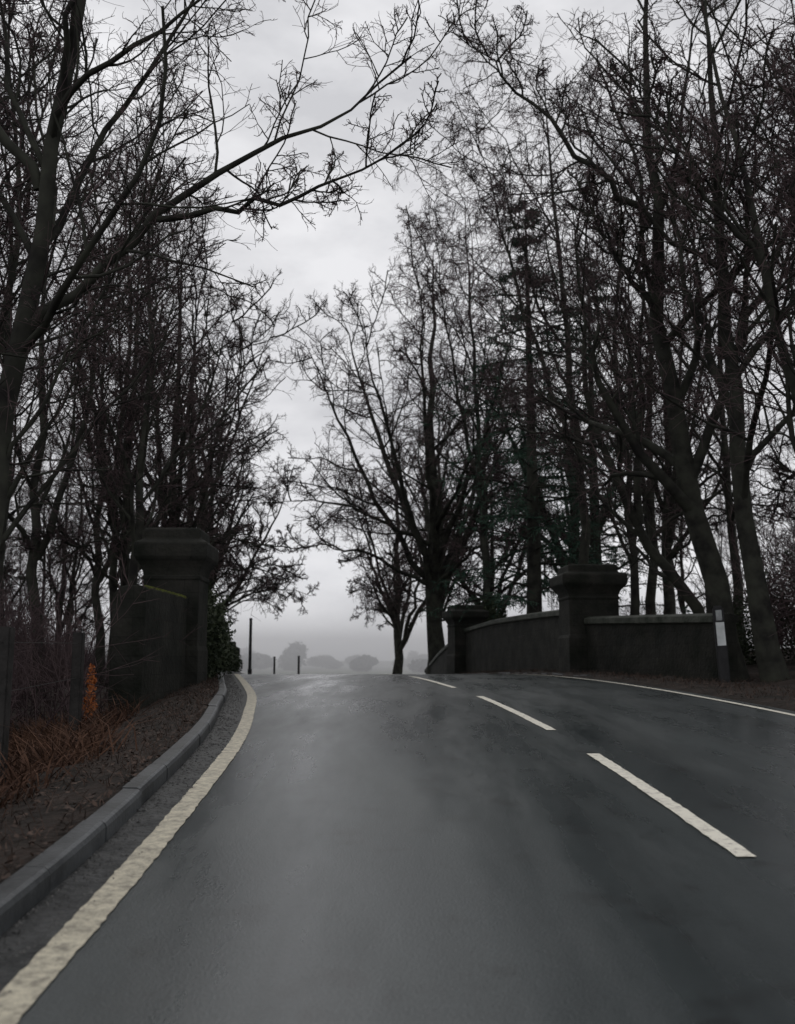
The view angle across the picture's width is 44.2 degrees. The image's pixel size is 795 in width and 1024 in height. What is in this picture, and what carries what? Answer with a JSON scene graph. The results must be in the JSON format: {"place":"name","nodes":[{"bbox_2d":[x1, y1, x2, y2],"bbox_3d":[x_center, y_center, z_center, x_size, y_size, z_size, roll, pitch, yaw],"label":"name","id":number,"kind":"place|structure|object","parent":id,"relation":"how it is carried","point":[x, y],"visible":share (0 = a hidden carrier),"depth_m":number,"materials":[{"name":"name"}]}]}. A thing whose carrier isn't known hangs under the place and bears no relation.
{"place":"outdoors","nodes":[
{"label":"outdoors","id":0,"kind":"place"},
{"bbox_2d":[0,649,794,883],"bbox_3d":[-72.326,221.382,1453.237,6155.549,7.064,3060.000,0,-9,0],"label":"ground","id":1,"kind":"structure","parent":0,"point":[380,667],"depth_m":8.60,"materials":[{"name":"brown soil"}]},
{"bbox_2d":[0,627,84,786],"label":"timber fence","id":2,"kind":"object","parent":1,"relation":"on","point":[7,638],"visible":0.79,"depth_m":7.51,"materials":[{"name":"brown wood"}]},
{"bbox_2d":[0,0,114,500],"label":"bare tree","id":3,"kind":"object","parent":1,"relation":"on","point":[19,192],"visible":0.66,"depth_m":11.71,"materials":[{"name":"brown plant"}]},
{"bbox_2d":[0,690,177,816],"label":"dead bracken","id":4,"kind":"object","parent":1,"relation":"on","point":[21,765],"visible":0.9,"depth_m":8.27,"materials":[{"name":"brown plant"}]},
{"bbox_2d":[82,663,97,719],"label":"beech sapling","id":5,"kind":"object","parent":1,"relation":"on","point":[89,686],"visible":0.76,"depth_m":13.49,"materials":[{"name":"orange plant"}]},
{"bbox_2d":[0,14,189,697],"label":"bare tree","id":6,"kind":"object","parent":1,"relation":"on","point":[36,509],"visible":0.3,"depth_m":22.43,"materials":[{"name":"brown plant"}]},
{"bbox_2d":[0,0,209,548],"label":"bare tree","id":7,"kind":"object","parent":1,"relation":"on","point":[11,280],"visible":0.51,"depth_m":13.80,"materials":[{"name":"brown plant"}]},
{"bbox_2d":[0,0,213,624],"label":"bare tree","id":8,"kind":"object","parent":1,"relation":"on","point":[13,486],"visible":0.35,"depth_m":16.61,"materials":[{"name":"brown plant"}]},
{"bbox_2d":[0,670,224,877],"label":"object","id":9,"kind":"structure","parent":1,"relation":"on","point":[147,731],"depth_m":7.47,"materials":[{"name":"brown plant"}]},
{"bbox_2d":[12,155,216,688],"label":"bare tree","id":10,"kind":"object","parent":1,"relation":"on","point":[96,603],"visible":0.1,"depth_m":31.91,"materials":[{"name":"brown plant"}]},
{"bbox_2d":[0,671,243,935],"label":"kerb","id":11,"kind":"structure","parent":1,"relation":"on","point":[27,887],"depth_m":5.05,"materials":[{"name":"concrete"}]},
{"bbox_2d":[12,100,236,691],"bbox_3d":[-7.434,-3.171,26.485,5.558,16.685,6.806,5,-10,-31],"label":"bare tree","id":12,"kind":"object","parent":1,"relation":"on","point":[113,573],"visible":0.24,"depth_m":26.13,"materials":[{"name":"brown plant"}]},
{"bbox_2d":[6,187,282,607],"bbox_3d":[-6.472,-2.331,25.458,7.021,14.588,6.602,1,-9,-9],"label":"bare tree","id":13,"kind":"object","parent":1,"relation":"on","point":[123,545],"visible":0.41,"depth_m":24.79,"materials":[{"name":"brown plant"}]},
{"bbox_2d":[108,585,186,717],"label":"stone parapet","id":14,"kind":"structure","parent":1,"relation":"on","point":[162,677],"depth_m":14.02,"materials":[{"name":"grey stone"}]},
{"bbox_2d":[144,585,186,597],"bbox_3d":[-3.644,1.255,15.247,0.168,0.077,2.489,0,-9,1],"label":"moss","id":15,"kind":"object","parent":14,"relation":"on","point":[164,590],"visible":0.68,"depth_m":15.01,"materials":[{"name":"green plant"}]},
{"bbox_2d":[55,51,292,584],"bbox_3d":[-5.364,-3.140,21.299,4.940,14.831,6.049,-5,-10,29],"label":"bare tree","id":16,"kind":"object","parent":1,"relation":"on","point":[137,532],"visible":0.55,"depth_m":21.00,"materials":[{"name":"brown plant"}]},
{"bbox_2d":[134,528,218,686],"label":"stone pier","id":17,"kind":"structure","parent":1,"relation":"on","point":[182,561],"depth_m":16.64,"materials":[{"name":"grey stone"}]},
{"bbox_2d":[52,174,326,587],"bbox_3d":[-6.465,-2.875,30.874,8.281,17.206,7.787,8,-12,-42],"label":"bare tree","id":18,"kind":"object","parent":1,"relation":"on","point":[174,519],"visible":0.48,"depth_m":30.74,"materials":[{"name":"brown plant"}]},
{"bbox_2d":[85,370,303,615],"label":"bare tree","id":19,"kind":"object","parent":1,"relation":"on","point":[266,587],"visible":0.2,"depth_m":45.43,"materials":[{"name":"brown plant"}]},
{"bbox_2d":[93,242,308,616],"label":"bare tree","id":20,"kind":"object","parent":1,"relation":"on","point":[234,570],"visible":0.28,"depth_m":40.36,"materials":[{"name":"brown plant"}]},
{"bbox_2d":[103,385,318,623],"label":"bare tree","id":21,"kind":"object","parent":1,"relation":"on","point":[254,553],"visible":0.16,"depth_m":56.52,"materials":[{"name":"brown plant"}]},
{"bbox_2d":[206,581,243,679],"bbox_3d":[-5.103,3.710,27.294,1.511,2.390,20.081,1,-9,-8],"label":"hedge","id":22,"kind":"object","parent":1,"relation":"on","point":[223,655],"visible":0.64,"depth_m":18.35,"materials":[{"name":"green plant"}]},
{"bbox_2d":[0,0,477,545],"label":"bare tree","id":23,"kind":"object","parent":1,"relation":"on","point":[34,310],"visible":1,"depth_m":9.87,"materials":[{"name":"brown plant"}]},
{"bbox_2d":[62,641,427,671],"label":"distant treeline","id":24,"kind":"object","parent":1,"relation":"on","point":[414,661],"visible":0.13,"depth_m":385.48,"materials":[{"name":"grey plant"}]},
{"bbox_2d":[248,618,252,673],"bbox_3d":[-5.750,5.384,38.224,0.165,2.476,0.165,0,-9,0],"label":"steel post","id":25,"kind":"object","parent":1,"relation":"on","point":[250,648],"visible":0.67,"depth_m":38.20,"materials":[{"name":"black metal"}]},
{"bbox_2d":[273,657,274,673],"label":"steel post","id":26,"kind":"object","parent":1,"relation":"on","point":[273,665],"visible":0.45,"depth_m":69.10,"materials":[{"name":"black metal"}]},
{"bbox_2d":[297,656,299,673],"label":"steel post","id":27,"kind":"object","parent":1,"relation":"on","point":[298,671],"visible":0.45,"depth_m":69.10,"materials":[{"name":"black metal"}]},
{"bbox_2d":[317,414,474,673],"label":"bare tree","id":28,"kind":"object","parent":1,"relation":"on","point":[397,624],"visible":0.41,"depth_m":80.74,"materials":[{"name":"brown plant"}]},
{"bbox_2d":[0,487,794,743],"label":"undergrowth","id":29,"kind":"object","parent":1,"relation":"on","point":[54,665],"visible":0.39,"depth_m":14.64,"materials":[{"name":"brown plant"}]},
{"bbox_2d":[0,70,794,687],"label":"background woodland","id":30,"kind":"object","parent":1,"relation":"on","point":[72,568],"visible":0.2,"depth_m":50.46,"materials":[{"name":"brown plant"}]},
{"bbox_2d":[0,673,794,878],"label":"fallen leaves","id":31,"kind":"object","parent":1,"relation":"on","point":[11,856],"visible":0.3,"depth_m":7.13,"materials":[{"name":"brown plant"}]},
{"bbox_2d":[259,201,574,673],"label":"bare tree","id":32,"kind":"object","parent":1,"relation":"on","point":[436,511],"visible":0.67,"depth_m":50.49,"materials":[{"name":"brown plant"}]},
{"bbox_2d":[424,644,447,673],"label":"stone parapet","id":33,"kind":"structure","parent":1,"relation":"on","point":[438,664],"depth_m":46.13,"materials":[{"name":"grey stone"}]},
{"bbox_2d":[364,330,526,621],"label":"bare tree","id":34,"kind":"object","parent":1,"relation":"on","point":[440,477],"visible":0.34,"depth_m":64.88,"materials":[{"name":"brown plant"}]},
{"bbox_2d":[442,605,488,673],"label":"stone pier","id":35,"kind":"structure","parent":1,"relation":"on","point":[473,615],"depth_m":40.49,"materials":[{"name":"grey stone"}]},
{"bbox_2d":[358,145,573,621],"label":"birch tree","id":36,"kind":"object","parent":1,"relation":"on","point":[443,292],"visible":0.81,"depth_m":43.73,"materials":[{"name":"brown plant"}]},
{"bbox_2d":[475,590,507,621],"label":"evergreen shrub","id":37,"kind":"object","parent":1,"relation":"on","point":[500,613],"visible":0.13,"depth_m":42.77,"materials":[{"name":"green plant"}]},
{"bbox_2d":[375,361,610,608],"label":"bare tree","id":38,"kind":"object","parent":1,"relation":"on","point":[515,577],"visible":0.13,"depth_m":65.36,"materials":[{"name":"brown plant"}]},
{"bbox_2d":[464,610,559,672],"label":"stone parapet","id":39,"kind":"structure","parent":1,"relation":"on","point":[491,645],"depth_m":32.22,"materials":[{"name":"grey stone"}]},
{"bbox_2d":[415,7,655,563],"bbox_3d":[4.659,-6.548,32.999,7.904,24.566,7.456,-2,-9,13],"label":"birch tree","id":40,"kind":"object","parent":1,"relation":"on","point":[584,518],"visible":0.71,"depth_m":33.31,"materials":[{"name":"brown plant"}]},
{"bbox_2d":[419,196,667,621],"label":"conifer tree","id":41,"kind":"object","parent":1,"relation":"on","point":[533,584],"visible":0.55,"depth_m":36.49,"materials":[{"name":"green plant"}]},
{"bbox_2d":[478,672,628,678],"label":"kerb","id":42,"kind":"structure","parent":1,"relation":"on","point":[541,673],"depth_m":25.85,"materials":[{"name":"concrete"}]},
{"bbox_2d":[446,254,710,613],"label":"bare tree","id":43,"kind":"object","parent":1,"relation":"on","point":[545,512],"visible":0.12,"depth_m":50.88,"materials":[{"name":"brown plant"}]},
{"bbox_2d":[449,74,718,613],"bbox_3d":[4.924,-2.990,24.784,5.669,14.829,6.819,5,-10,-30],"label":"bare tree","id":44,"kind":"object","parent":1,"relation":"on","point":[636,518],"visible":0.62,"depth_m":24.90,"materials":[{"name":"brown plant"}]},
{"bbox_2d":[549,564,627,672],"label":"stone pier","id":45,"kind":"structure","parent":1,"relation":"on","point":[582,591],"depth_m":24.91,"materials":[{"name":"grey stone"}]},
{"bbox_2d":[493,257,691,613],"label":"conifer tree","id":46,"kind":"object","parent":1,"relation":"on","point":[595,524],"visible":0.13,"depth_m":44.47,"materials":[{"name":"green plant"}]},
{"bbox_2d":[498,88,714,614],"bbox_3d":[6.639,-4.196,29.636,7.562,18.539,6.175,1,-9,-4],"label":"bare tree","id":47,"kind":"object","parent":1,"relation":"on","point":[635,599],"visible":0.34,"depth_m":29.33,"materials":[{"name":"brown plant"}]},
{"bbox_2d":[440,0,794,681],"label":"bare tree","id":48,"kind":"object","parent":1,"relation":"on","point":[685,493],"visible":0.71,"depth_m":20.65,"materials":[{"name":"brown plant"}]},
{"bbox_2d":[449,668,794,706],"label":"verge grass","id":49,"kind":"structure","parent":1,"relation":"on","point":[754,691],"depth_m":17.54,"materials":[{"name":"brown plant"}]},
{"bbox_2d":[511,61,781,614],"bbox_3d":[8.640,-5.395,34.479,10.952,22.152,7.744,3,-9,-16],"label":"bare tree","id":50,"kind":"object","parent":1,"relation":"on","point":[650,597],"visible":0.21,"depth_m":33.09,"materials":[{"name":"brown plant"}]},
{"bbox_2d":[523,154,794,613],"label":"bare tree","id":51,"kind":"object","parent":1,"relation":"on","point":[669,601],"visible":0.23,"depth_m":37.89,"materials":[{"name":"brown plant"}]},
{"bbox_2d":[584,613,738,682],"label":"stone parapet","id":52,"kind":"structure","parent":1,"relation":"on","point":[683,645],"depth_m":20.98,"materials":[{"name":"grey stone"}]},
{"bbox_2d":[557,0,794,681],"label":"bare tree","id":53,"kind":"object","parent":1,"relation":"on","point":[771,664],"visible":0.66,"depth_m":18.70,"materials":[{"name":"brown plant"}]},
{"bbox_2d":[559,0,794,484],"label":"bare tree","id":54,"kind":"object","parent":1,"relation":"on","point":[759,252],"visible":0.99,"depth_m":15.61,"materials":[{"name":"brown plant"}]},
{"bbox_2d":[601,46,793,656],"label":"bare tree","id":55,"kind":"object","parent":1,"relation":"on","point":[727,488],"visible":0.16,"depth_m":30.56,"materials":[{"name":"brown plant"}]},
{"bbox_2d":[612,0,794,430],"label":"bare tree","id":56,"kind":"object","parent":1,"relation":"on","point":[749,64],"visible":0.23,"depth_m":20.47,"materials":[{"name":"brown plant"}]},
{"bbox_2d":[712,606,730,682],"bbox_3d":[6.096,2.540,18.420,0.210,1.550,0.062,-2,-8,-6],"label":"marker post","id":57,"kind":"object","parent":1,"relation":"on","point":[721,644],"visible":0.93,"depth_m":18.40,"materials":[{"name":"black paint"}]},
{"bbox_2d":[691,0,794,524],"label":"bare tree","id":58,"kind":"object","parent":1,"relation":"on","point":[783,468],"visible":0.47,"depth_m":25.32,"materials":[{"name":"brown plant"}]},
{"bbox_2d":[704,538,794,664],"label":"holly bush","id":59,"kind":"object","parent":1,"relation":"on","point":[745,649],"visible":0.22,"depth_m":24.47,"materials":[{"name":"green plant"}]},
{"bbox_2d":[0,0,794,660],"label":"sky","id":60,"kind":"structure","parent":0,"point":[340,249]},
{"bbox_2d":[17,674,794,1023],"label":"road","id":61,"kind":"structure","parent":0,"point":[371,848],"depth_m":4.59,"materials":[{"name":"grey asphalt"}]},
{"bbox_2d":[0,674,246,991],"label":"gutter","id":62,"kind":"object","parent":61,"relation":"on","point":[32,934],"visible":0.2,"depth_m":4.68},
{"bbox_2d":[0,675,243,991],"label":"gutter debris","id":63,"kind":"object","parent":62,"relation":"on","point":[34,910],"visible":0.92,"depth_m":5.71,"materials":[{"name":"brown plant"}]},
{"bbox_2d":[0,674,256,1023],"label":"edge line","id":64,"kind":"object","parent":61,"relation":"on","point":[31,981],"visible":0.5,"depth_m":4.17,"materials":[{"name":"beige paint"}]},
{"bbox_2d":[390,674,754,855],"bbox_3d":[0.570,3.444,16.212,1.151,1.185,41.154,1,-9,-5],"label":"line","id":65,"kind":"object","parent":61,"relation":"on","point":[714,834],"visible":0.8,"depth_m":6.25,"materials":[{"name":"white paint"}]},
{"bbox_2d":[527,674,794,715],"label":"edge line","id":66,"kind":"object","parent":61,"relation":"on","point":[698,696],"visible":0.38,"depth_m":14.14,"materials":[{"name":"white paint"}]}
]}

